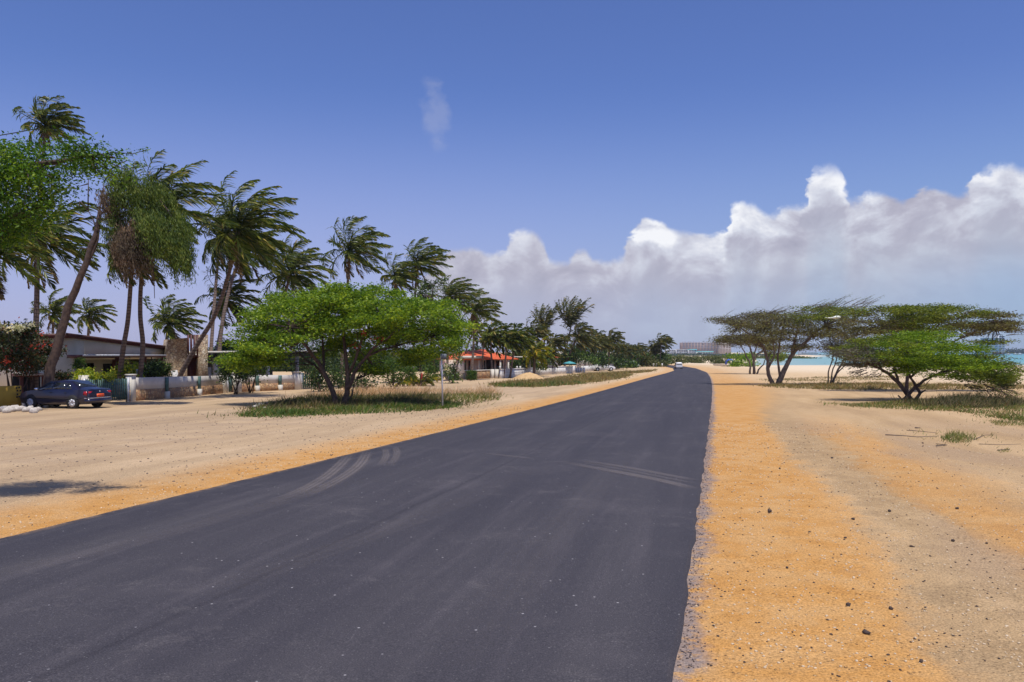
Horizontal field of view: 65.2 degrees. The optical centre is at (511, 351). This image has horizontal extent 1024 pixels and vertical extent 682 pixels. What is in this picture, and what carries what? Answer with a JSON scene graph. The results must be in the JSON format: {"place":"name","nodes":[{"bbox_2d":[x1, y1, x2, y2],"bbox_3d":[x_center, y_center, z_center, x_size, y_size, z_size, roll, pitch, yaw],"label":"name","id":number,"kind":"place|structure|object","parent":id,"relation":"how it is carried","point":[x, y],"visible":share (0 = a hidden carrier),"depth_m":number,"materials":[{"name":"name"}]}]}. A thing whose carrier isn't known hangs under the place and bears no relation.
{"place":"outdoors","nodes":[
{"label":"outdoors","id":0,"kind":"place"},
{"bbox_2d":[2,405,527,481],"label":"gravel","id":1,"kind":"structure","parent":0,"point":[241,433],"depth_m":22.14,"materials":[{"name":"beige gravel"}]},
{"bbox_2d":[0,365,711,681],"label":"road","id":2,"kind":"structure","parent":0,"point":[554,542],"depth_m":8.07,"materials":[{"name":"grey asphalt"}]},
{"bbox_2d":[0,352,1023,681],"bbox_3d":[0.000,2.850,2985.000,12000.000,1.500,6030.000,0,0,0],"label":"ground","id":3,"kind":"structure","parent":0,"point":[742,398],"depth_m":13.06,"materials":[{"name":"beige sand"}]},
{"bbox_2d":[0,386,20,406],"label":"yellow wall","id":4,"kind":"structure","parent":3,"relation":"on","point":[9,395],"depth_m":37.02,"materials":[{"name":"yellow paint"}]},
{"bbox_2d":[12,373,43,392],"bbox_3d":[-24.616,2.034,40.802,1.286,1.810,2.640,0,0,-38],"label":"fence","id":5,"kind":"object","parent":3,"relation":"on","point":[20,381],"visible":0.39,"depth_m":41.37,"materials":[{"name":"brown metal"}]},
{"bbox_2d":[0,194,61,300],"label":"coconut palm","id":6,"kind":"object","parent":3,"relation":"on","point":[20,264],"visible":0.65,"depth_m":34.38,"materials":[{"name":"green plant"}]},
{"bbox_2d":[0,316,73,391],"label":"flowering bush","id":7,"kind":"object","parent":3,"relation":"on","point":[20,347],"visible":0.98,"depth_m":38.00,"materials":[{"name":"green plant"}]},
{"bbox_2d":[12,95,91,278],"bbox_3d":[-32.051,-7.526,55.980,4.322,20.698,4.881,0,0,0],"label":"coconut palm","id":8,"kind":"object","parent":3,"relation":"on","point":[57,120],"visible":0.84,"depth_m":55.68,"materials":[{"name":"green plant"}]},
{"bbox_2d":[2,186,108,387],"bbox_3d":[-23.641,-3.071,41.000,5.817,11.440,6.218,0,0,0],"label":"coconut palm","id":9,"kind":"object","parent":3,"relation":"on","point":[69,245],"visible":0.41,"depth_m":40.94,"materials":[{"name":"green plant"}]},
{"bbox_2d":[30,288,83,333],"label":"coconut palm","id":10,"kind":"object","parent":3,"relation":"on","point":[55,307],"visible":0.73,"depth_m":71.78,"materials":[{"name":"green plant"}]},
{"bbox_2d":[55,369,73,379],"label":"garden shrub","id":11,"kind":"object","parent":3,"relation":"on","point":[62,375],"visible":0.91,"depth_m":40.28,"materials":[{"name":"green plant"}]},
{"bbox_2d":[20,380,111,408],"bbox_3d":[-20.748,1.960,37.263,4.022,1.313,1.820,0,0,14],"label":"parked car","id":12,"kind":"object","parent":3,"relation":"on","point":[72,394],"visible":0.99,"depth_m":36.60,"materials":[{"name":"blue paint"}]},
{"bbox_2d":[0,125,150,259],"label":"overhanging tree","id":13,"kind":"object","parent":3,"relation":"on","point":[21,170],"visible":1,"depth_m":11.69,"materials":[{"name":"green plant"}]},
{"bbox_2d":[70,357,87,370],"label":"garden shrub","id":14,"kind":"object","parent":3,"relation":"on","point":[77,363],"visible":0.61,"depth_m":42.80,"materials":[{"name":"green plant"}]},
{"bbox_2d":[0,333,165,394],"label":"cream house","id":15,"kind":"structure","parent":3,"relation":"on","point":[99,353],"depth_m":47.35,"materials":[{"name":"beige paint"}]},
{"bbox_2d":[69,366,118,384],"bbox_3d":[-21.749,1.710,41.597,2.699,1.933,1.934,0,0,0],"label":"hedge","id":16,"kind":"object","parent":3,"relation":"on","point":[95,376],"visible":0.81,"depth_m":41.40,"materials":[{"name":"green plant"}]},
{"bbox_2d":[72,297,117,335],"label":"coconut palm","id":17,"kind":"object","parent":3,"relation":"on","point":[88,319],"visible":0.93,"depth_m":75.83,"materials":[{"name":"green plant"}]},
{"bbox_2d":[83,378,128,401],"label":"picket gate","id":18,"kind":"structure","parent":3,"relation":"on","point":[105,383],"depth_m":41.95,"materials":[{"name":"green paint"}]},
{"bbox_2d":[39,161,198,404],"bbox_3d":[-18.859,-3.305,38.366,7.718,11.894,3.748,0,0,0],"label":"weeping tree","id":19,"kind":"object","parent":3,"relation":"on","point":[145,236],"visible":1,"depth_m":38.13,"materials":[{"name":"green plant"}]},
{"bbox_2d":[107,359,148,398],"bbox_3d":[-22.043,1.528,45.981,2.303,2.390,2.329,0,0,0],"label":"garden shrub","id":20,"kind":"object","parent":3,"relation":"on","point":[130,369],"visible":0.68,"depth_m":45.68,"materials":[{"name":"green plant"}]},
{"bbox_2d":[75,209,191,398],"bbox_3d":[-20.468,-2.822,43.400,5.590,11.066,4.747,0,0,22],"label":"coconut palm","id":21,"kind":"object","parent":3,"relation":"on","point":[160,276],"visible":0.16,"depth_m":44.11,"materials":[{"name":"green plant"}]},
{"bbox_2d":[89,149,229,377],"bbox_3d":[-18.845,-4.019,43.276,7.102,13.477,6.257,0,0,0],"label":"coconut palm","id":22,"kind":"object","parent":3,"relation":"on","point":[172,178],"visible":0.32,"depth_m":43.08,"materials":[{"name":"green plant"}]},
{"bbox_2d":[143,357,176,376],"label":"garden shrub","id":23,"kind":"object","parent":3,"relation":"on","point":[158,369],"visible":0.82,"depth_m":47.68,"materials":[{"name":"green plant"}]},
{"bbox_2d":[143,294,207,343],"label":"coconut palm","id":24,"kind":"object","parent":3,"relation":"on","point":[171,318],"visible":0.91,"depth_m":59.64,"materials":[{"name":"green plant"}]},
{"bbox_2d":[125,373,226,401],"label":"garden wall","id":25,"kind":"structure","parent":3,"relation":"on","point":[145,388],"depth_m":47.24,"materials":[{"name":"white stone"}]},
{"bbox_2d":[161,335,207,376],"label":"stone entrance tower","id":26,"kind":"structure","parent":3,"relation":"on","point":[176,352],"depth_m":53.10,"materials":[{"name":"brown stone"}]},
{"bbox_2d":[187,355,195,375],"bbox_3d":[-21.681,1.572,53.992,0.703,2.648,0.100,0,0,-32],"label":"door","id":27,"kind":"structure","parent":26,"relation":"in","point":[191,369],"depth_m":54.00,"materials":[{"name":"red paint"}]},
{"bbox_2d":[213,337,238,350],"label":"garden shrub","id":28,"kind":"object","parent":3,"relation":"on","point":[227,348],"visible":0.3,"depth_m":61.58,"materials":[{"name":"green plant"}]},
{"bbox_2d":[196,203,259,375],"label":"coconut palm","id":29,"kind":"object","parent":3,"relation":"on","point":[210,244],"visible":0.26,"depth_m":56.23,"materials":[{"name":"green plant"}]},
{"bbox_2d":[194,266,262,350],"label":"coconut palm","id":30,"kind":"object","parent":3,"relation":"on","point":[239,288],"visible":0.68,"depth_m":58.78,"materials":[{"name":"green plant"}]},
{"bbox_2d":[204,352,262,393],"bbox_3d":[-18.004,1.332,51.822,2.704,2.922,3.311,0,0,39],"label":"garden shrub","id":31,"kind":"object","parent":3,"relation":"on","point":[225,376],"visible":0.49,"depth_m":51.83,"materials":[{"name":"green plant"}]},
{"bbox_2d":[171,170,307,376],"bbox_3d":[-16.096,-3.853,47.685,7.263,13.316,8.463,0,0,-27],"label":"coconut palm","id":32,"kind":"object","parent":3,"relation":"on","point":[246,236],"visible":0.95,"depth_m":46.37,"materials":[{"name":"green plant"}]},
{"bbox_2d":[189,350,315,375],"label":"verandah house","id":33,"kind":"structure","parent":3,"relation":"on","point":[214,354],"depth_m":60.20,"materials":[{"name":"white paint"}]},
{"bbox_2d":[217,217,292,372],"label":"coconut palm","id":34,"kind":"object","parent":3,"relation":"on","point":[268,266],"visible":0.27,"depth_m":56.30,"materials":[{"name":"green plant"}]},
{"bbox_2d":[231,336,279,392],"bbox_3d":[-17.296,0.764,53.741,3.592,4.111,3.131,0,0,0],"label":"garden shrub","id":35,"kind":"object","parent":3,"relation":"on","point":[249,389],"visible":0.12,"depth_m":53.95,"materials":[{"name":"green plant"}]},
{"bbox_2d":[231,371,301,391],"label":"garden wall","id":36,"kind":"structure","parent":3,"relation":"on","point":[282,382],"depth_m":58.47,"materials":[{"name":"beige stone"}]},
{"bbox_2d":[251,234,337,374],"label":"coconut palm","id":37,"kind":"object","parent":3,"relation":"on","point":[293,278],"visible":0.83,"depth_m":59.45,"materials":[{"name":"green plant"}]},
{"bbox_2d":[281,339,340,383],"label":"garden shrub","id":38,"kind":"object","parent":3,"relation":"on","point":[302,345],"visible":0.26,"depth_m":67.29,"materials":[{"name":"green plant"}]},
{"bbox_2d":[297,361,350,391],"bbox_3d":[-13.088,1.732,56.052,3.820,2.245,3.494,0,0,0],"label":"garden shrub","id":39,"kind":"object","parent":3,"relation":"on","point":[314,374],"visible":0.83,"depth_m":55.88,"materials":[{"name":"green plant"}]},
{"bbox_2d":[290,344,385,386],"bbox_3d":[-13.678,0.818,63.868,8.299,4.229,5.923,0,0,-11],"label":"garden shrub","id":40,"kind":"object","parent":3,"relation":"on","point":[307,366],"visible":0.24,"depth_m":63.54,"materials":[{"name":"green plant"}]},
{"bbox_2d":[233,387,460,411],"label":"weeds","id":41,"kind":"object","parent":3,"relation":"on","point":[328,397],"visible":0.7,"depth_m":41.06,"materials":[{"name":"green plant"}]},
{"bbox_2d":[208,343,485,371],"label":"coastal wood","id":42,"kind":"object","parent":3,"relation":"on","point":[287,369],"visible":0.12,"depth_m":136.33,"materials":[{"name":"green plant"}]},
{"bbox_2d":[209,280,486,404],"bbox_3d":[-8.216,-0.351,39.644,13.942,6.256,8.466,0,0,0],"label":"flat topped tree","id":43,"kind":"object","parent":3,"relation":"on","point":[390,320],"visible":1,"depth_m":38.52,"materials":[{"name":"green plant"}]},
{"bbox_2d":[324,354,380,390],"bbox_3d":[-11.490,1.353,58.031,4.048,3.046,3.324,0,0,18],"label":"garden shrub","id":44,"kind":"object","parent":3,"relation":"on","point":[361,380],"visible":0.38,"depth_m":57.99,"materials":[{"name":"green plant"}]},
{"bbox_2d":[197,389,513,419],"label":"grass","id":45,"kind":"structure","parent":3,"relation":"on","point":[481,395],"depth_m":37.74,"materials":[{"name":"green plant"}]},
{"bbox_2d":[319,215,393,387],"bbox_3d":[-12.558,-3.983,64.119,6.172,13.786,5.549,0,0,0],"label":"coconut palm","id":46,"kind":"object","parent":3,"relation":"on","point":[359,246],"visible":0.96,"depth_m":63.68,"materials":[{"name":"green plant"}]},
{"bbox_2d":[273,382,502,396],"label":"dry seed heads","id":47,"kind":"object","parent":3,"relation":"on","point":[405,389],"visible":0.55,"depth_m":53.70,"materials":[{"name":"plant"}]},
{"bbox_2d":[374,252,422,382],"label":"coconut palm","id":48,"kind":"object","parent":3,"relation":"on","point":[399,277],"visible":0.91,"depth_m":75.63,"materials":[{"name":"green plant"}]},
{"bbox_2d":[379,355,420,388],"bbox_3d":[-9.082,1.521,62.131,3.511,2.779,3.845,0,0,-39],"label":"garden shrub","id":49,"kind":"object","parent":3,"relation":"on","point":[402,376],"visible":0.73,"depth_m":61.72,"materials":[{"name":"green plant"}]},
{"bbox_2d":[407,375,433,385],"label":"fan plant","id":50,"kind":"object","parent":3,"relation":"on","point":[428,380],"visible":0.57,"depth_m":69.00,"materials":[{"name":"green plant"}]},
{"bbox_2d":[399,345,445,385],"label":"garden shrub","id":51,"kind":"object","parent":3,"relation":"on","point":[429,369],"visible":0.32,"depth_m":67.94,"materials":[{"name":"green plant"}]},
{"bbox_2d":[403,237,455,382],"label":"coconut palm","id":52,"kind":"object","parent":3,"relation":"on","point":[424,259],"visible":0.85,"depth_m":77.59,"materials":[{"name":"green plant"}]},
{"bbox_2d":[405,275,456,370],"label":"coconut palm","id":53,"kind":"object","parent":3,"relation":"on","point":[424,284],"visible":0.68,"depth_m":72.13,"materials":[{"name":"green plant"}]},
{"bbox_2d":[438,333,466,383],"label":"garden shrub","id":54,"kind":"object","parent":3,"relation":"on","point":[454,375],"visible":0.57,"depth_m":75.96,"materials":[{"name":"green plant"}]},
{"bbox_2d":[428,275,481,380],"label":"coconut palm","id":55,"kind":"object","parent":3,"relation":"on","point":[454,289],"visible":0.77,"depth_m":83.69,"materials":[{"name":"green plant"}]},
{"bbox_2d":[464,370,489,378],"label":"garden wall","id":56,"kind":"structure","parent":3,"relation":"on","point":[483,374],"depth_m":93.38,"materials":[{"name":"beige stone"}]},
{"bbox_2d":[440,349,517,376],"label":"red roofed house","id":57,"kind":"structure","parent":3,"relation":"on","point":[497,361],"depth_m":99.81,"materials":[{"name":"paint"}]},
{"bbox_2d":[461,288,506,370],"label":"coconut palm","id":58,"kind":"object","parent":3,"relation":"on","point":[481,311],"visible":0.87,"depth_m":87.82,"materials":[{"name":"green plant"}]},
{"bbox_2d":[475,329,494,369],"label":"coconut palm","id":59,"kind":"object","parent":3,"relation":"on","point":[482,340],"visible":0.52,"depth_m":96.92,"materials":[{"name":"green plant"}]},
{"bbox_2d":[479,319,509,377],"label":"coconut palm","id":60,"kind":"object","parent":3,"relation":"on","point":[491,335],"visible":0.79,"depth_m":95.44,"materials":[{"name":"green plant"}]},
{"bbox_2d":[495,326,529,377],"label":"coconut palm","id":61,"kind":"object","parent":3,"relation":"on","point":[517,349],"visible":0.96,"depth_m":94.69,"materials":[{"name":"green plant"}]},
{"bbox_2d":[499,366,532,378],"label":"garden wall","id":62,"kind":"structure","parent":3,"relation":"on","point":[516,371],"depth_m":98.91,"materials":[{"name":"white paint"}]},
{"bbox_2d":[508,354,531,369],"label":"garden shrub","id":63,"kind":"object","parent":3,"relation":"on","point":[518,362],"visible":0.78,"depth_m":103.12,"materials":[{"name":"green plant"}]},
{"bbox_2d":[504,323,537,377],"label":"coconut palm","id":64,"kind":"object","parent":3,"relation":"on","point":[527,336],"visible":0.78,"depth_m":95.38,"materials":[{"name":"green plant"}]},
{"bbox_2d":[512,372,542,378],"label":"sand heap","id":65,"kind":"object","parent":3,"relation":"on","point":[529,375],"visible":0.94,"depth_m":92.05,"materials":[{"name":"beige sand"}]},
{"bbox_2d":[522,335,554,373],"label":"coconut palm","id":66,"kind":"object","parent":3,"relation":"on","point":[539,352],"visible":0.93,"depth_m":103.48,"materials":[{"name":"green plant"}]},
{"bbox_2d":[526,316,553,346],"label":"coconut palm","id":67,"kind":"object","parent":3,"relation":"on","point":[542,330],"visible":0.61,"depth_m":117.45,"materials":[{"name":"green plant"}]},
{"bbox_2d":[531,302,561,350],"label":"coconut palm","id":68,"kind":"object","parent":3,"relation":"on","point":[547,320],"visible":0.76,"depth_m":129.24,"materials":[{"name":"green plant"}]},
{"bbox_2d":[544,342,564,367],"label":"coconut palm","id":69,"kind":"object","parent":3,"relation":"on","point":[557,354],"visible":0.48,"depth_m":115.80,"materials":[{"name":"green plant"}]},
{"bbox_2d":[546,333,573,367],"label":"coconut palm","id":70,"kind":"object","parent":3,"relation":"on","point":[558,341],"visible":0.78,"depth_m":121.42,"materials":[{"name":"green plant"}]},
{"bbox_2d":[553,366,572,373],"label":"garden wall","id":71,"kind":"structure","parent":3,"relation":"on","point":[562,370],"depth_m":119.85,"materials":[{"name":"white paint"}]},
{"bbox_2d":[558,349,578,365],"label":"garden shrub","id":72,"kind":"object","parent":3,"relation":"on","point":[571,356],"visible":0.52,"depth_m":127.55,"materials":[{"name":"green plant"}]},
{"bbox_2d":[555,296,594,365],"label":"coconut palm","id":73,"kind":"object","parent":3,"relation":"on","point":[571,317],"visible":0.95,"depth_m":127.69,"materials":[{"name":"green plant"}]},
{"bbox_2d":[561,322,598,365],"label":"coconut palm","id":74,"kind":"object","parent":3,"relation":"on","point":[582,339],"visible":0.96,"depth_m":126.54,"materials":[{"name":"green plant"}]},
{"bbox_2d":[562,347,599,367],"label":"garden shrub","id":75,"kind":"object","parent":3,"relation":"on","point":[594,360],"visible":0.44,"depth_m":131.75,"materials":[{"name":"green plant"}]},
{"bbox_2d":[578,332,603,365],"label":"coconut palm","id":76,"kind":"object","parent":3,"relation":"on","point":[593,349],"visible":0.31,"depth_m":140.00,"materials":[{"name":"green plant"}]},
{"bbox_2d":[580,349,614,367],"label":"garden shrub","id":77,"kind":"object","parent":3,"relation":"on","point":[603,360],"visible":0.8,"depth_m":138.69,"materials":[{"name":"green plant"}]},
{"bbox_2d":[590,329,612,364],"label":"coconut palm","id":78,"kind":"object","parent":3,"relation":"on","point":[601,342],"visible":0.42,"depth_m":144.47,"materials":[{"name":"green plant"}]},
{"bbox_2d":[601,328,625,362],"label":"coconut palm","id":79,"kind":"object","parent":3,"relation":"on","point":[616,338],"visible":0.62,"depth_m":151.36,"materials":[{"name":"green plant"}]},
{"bbox_2d":[597,353,630,368],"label":"garden shrub","id":80,"kind":"object","parent":3,"relation":"on","point":[618,362],"visible":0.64,"depth_m":155.85,"materials":[{"name":"green plant"}]},
{"bbox_2d":[637,352,671,366],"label":"garden shrub","id":81,"kind":"object","parent":3,"relation":"on","point":[648,361],"visible":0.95,"depth_m":185.88,"materials":[{"name":"green plant"}]},
{"bbox_2d":[650,349,673,365],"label":"garden shrub","id":82,"kind":"object","parent":3,"relation":"on","point":[664,357],"visible":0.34,"depth_m":190.73,"materials":[{"name":"green plant"}]},
{"bbox_2d":[648,333,677,366],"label":"coconut palm","id":83,"kind":"object","parent":3,"relation":"on","point":[664,340],"visible":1,"depth_m":187.39,"materials":[{"name":"green plant"}]},
{"bbox_2d":[677,412,717,667],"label":"asphalt crumbs","id":84,"kind":"object","parent":3,"relation":"on","point":[698,565],"visible":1,"depth_m":7.77,"materials":[{"name":"grey asphalt"}]},
{"bbox_2d":[680,341,717,353],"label":"unfinished building","id":85,"kind":"structure","parent":3,"relation":"on","point":[704,346],"depth_m":950.00,"materials":[{"name":"concrete"}]},
{"bbox_2d":[705,354,731,363],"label":"scrub bush","id":86,"kind":"object","parent":3,"relation":"on","point":[714,360],"visible":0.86,"depth_m":239.35,"materials":[{"name":"green plant"}]},
{"bbox_2d":[718,342,730,353],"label":"unfinished building","id":87,"kind":"structure","parent":3,"relation":"on","point":[725,349],"depth_m":930.00,"materials":[{"name":"concrete"}]},
{"bbox_2d":[667,353,798,355],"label":"coastal wood","id":88,"kind":"object","parent":3,"relation":"on","point":[700,354],"visible":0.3,"depth_m":703.05,"materials":[{"name":"green plant"}]},
{"bbox_2d":[722,351,757,361],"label":"scrub bush","id":89,"kind":"object","parent":3,"relation":"on","point":[738,357],"visible":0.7,"depth_m":234.83,"materials":[{"name":"green plant"}]},
{"bbox_2d":[663,354,820,358],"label":"coastal wood","id":90,"kind":"object","parent":3,"relation":"on","point":[794,357],"visible":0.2,"depth_m":413.03,"materials":[{"name":"green plant"}]},
{"bbox_2d":[727,356,760,366],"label":"scrub bush","id":91,"kind":"object","parent":3,"relation":"on","point":[736,363],"visible":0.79,"depth_m":187.25,"materials":[{"name":"green plant"}]},
{"bbox_2d":[708,324,793,373],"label":"umbrella tree","id":92,"kind":"object","parent":3,"relation":"on","point":[768,347],"visible":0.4,"depth_m":117.82,"materials":[{"name":"green plant"}]},
{"bbox_2d":[701,293,882,384],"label":"umbrella tree","id":93,"kind":"object","parent":3,"relation":"on","point":[752,321],"visible":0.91,"depth_m":71.36,"materials":[{"name":"green plant"}]},
{"bbox_2d":[811,335,882,383],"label":"umbrella tree","id":94,"kind":"object","parent":3,"relation":"on","point":[836,373],"visible":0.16,"depth_m":73.59,"materials":[{"name":"plant"}]},
{"bbox_2d":[817,328,1023,399],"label":"umbrella tree","id":95,"kind":"object","parent":3,"relation":"on","point":[908,356],"visible":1,"depth_m":42.87,"materials":[{"name":"green plant"}]},
{"bbox_2d":[821,302,1023,390],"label":"umbrella tree","id":96,"kind":"object","parent":3,"relation":"on","point":[922,318],"visible":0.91,"depth_m":56.10,"materials":[{"name":"green plant"}]},
{"bbox_2d":[880,390,1023,409],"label":"weeds","id":97,"kind":"object","parent":3,"relation":"on","point":[996,401],"visible":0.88,"depth_m":38.89,"materials":[{"name":"green plant"}]},
{"bbox_2d":[905,428,1003,445],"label":"grass","id":98,"kind":"structure","parent":3,"relation":"on","point":[961,437],"depth_m":21.97,"materials":[{"name":"green plant"}]},
{"bbox_2d":[0,0,1023,351],"label":"sky","id":99,"kind":"structure","parent":0,"point":[667,165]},
{"bbox_2d":[480,373,632,387],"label":"dry grass","id":100,"kind":"structure","parent":0,"point":[588,379],"depth_m":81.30,"materials":[{"name":"green plant"}]},
{"bbox_2d":[548,368,656,378],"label":"dry grass","id":101,"kind":"structure","parent":0,"point":[610,372],"depth_m":116.06,"materials":[{"name":"green plant"}]},
{"bbox_2d":[759,375,905,381],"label":"grass","id":102,"kind":"structure","parent":0,"point":[840,378],"depth_m":92.67,"materials":[{"name":"green plant"}]},
{"bbox_2d":[731,352,1023,364],"bbox_3d":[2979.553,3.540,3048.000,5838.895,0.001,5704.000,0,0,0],"label":"sea","id":103,"kind":"structure","parent":0,"point":[824,360],"depth_m":320.62,"materials":[{"name":"teal liquid"}]},
{"bbox_2d":[753,380,1023,390],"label":"grass","id":104,"kind":"structure","parent":0,"point":[875,385],"depth_m":65.93,"materials":[{"name":"green plant"}]},
{"bbox_2d":[817,397,1023,421],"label":"grass","id":105,"kind":"structure","parent":0,"point":[891,404],"depth_m":36.20,"materials":[{"name":"green plant"}]},
{"bbox_2d":[947,415,1023,425],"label":"grass","id":106,"kind":"structure","parent":0,"point":[1008,422],"depth_m":27.66,"materials":[{"name":"green plant"}]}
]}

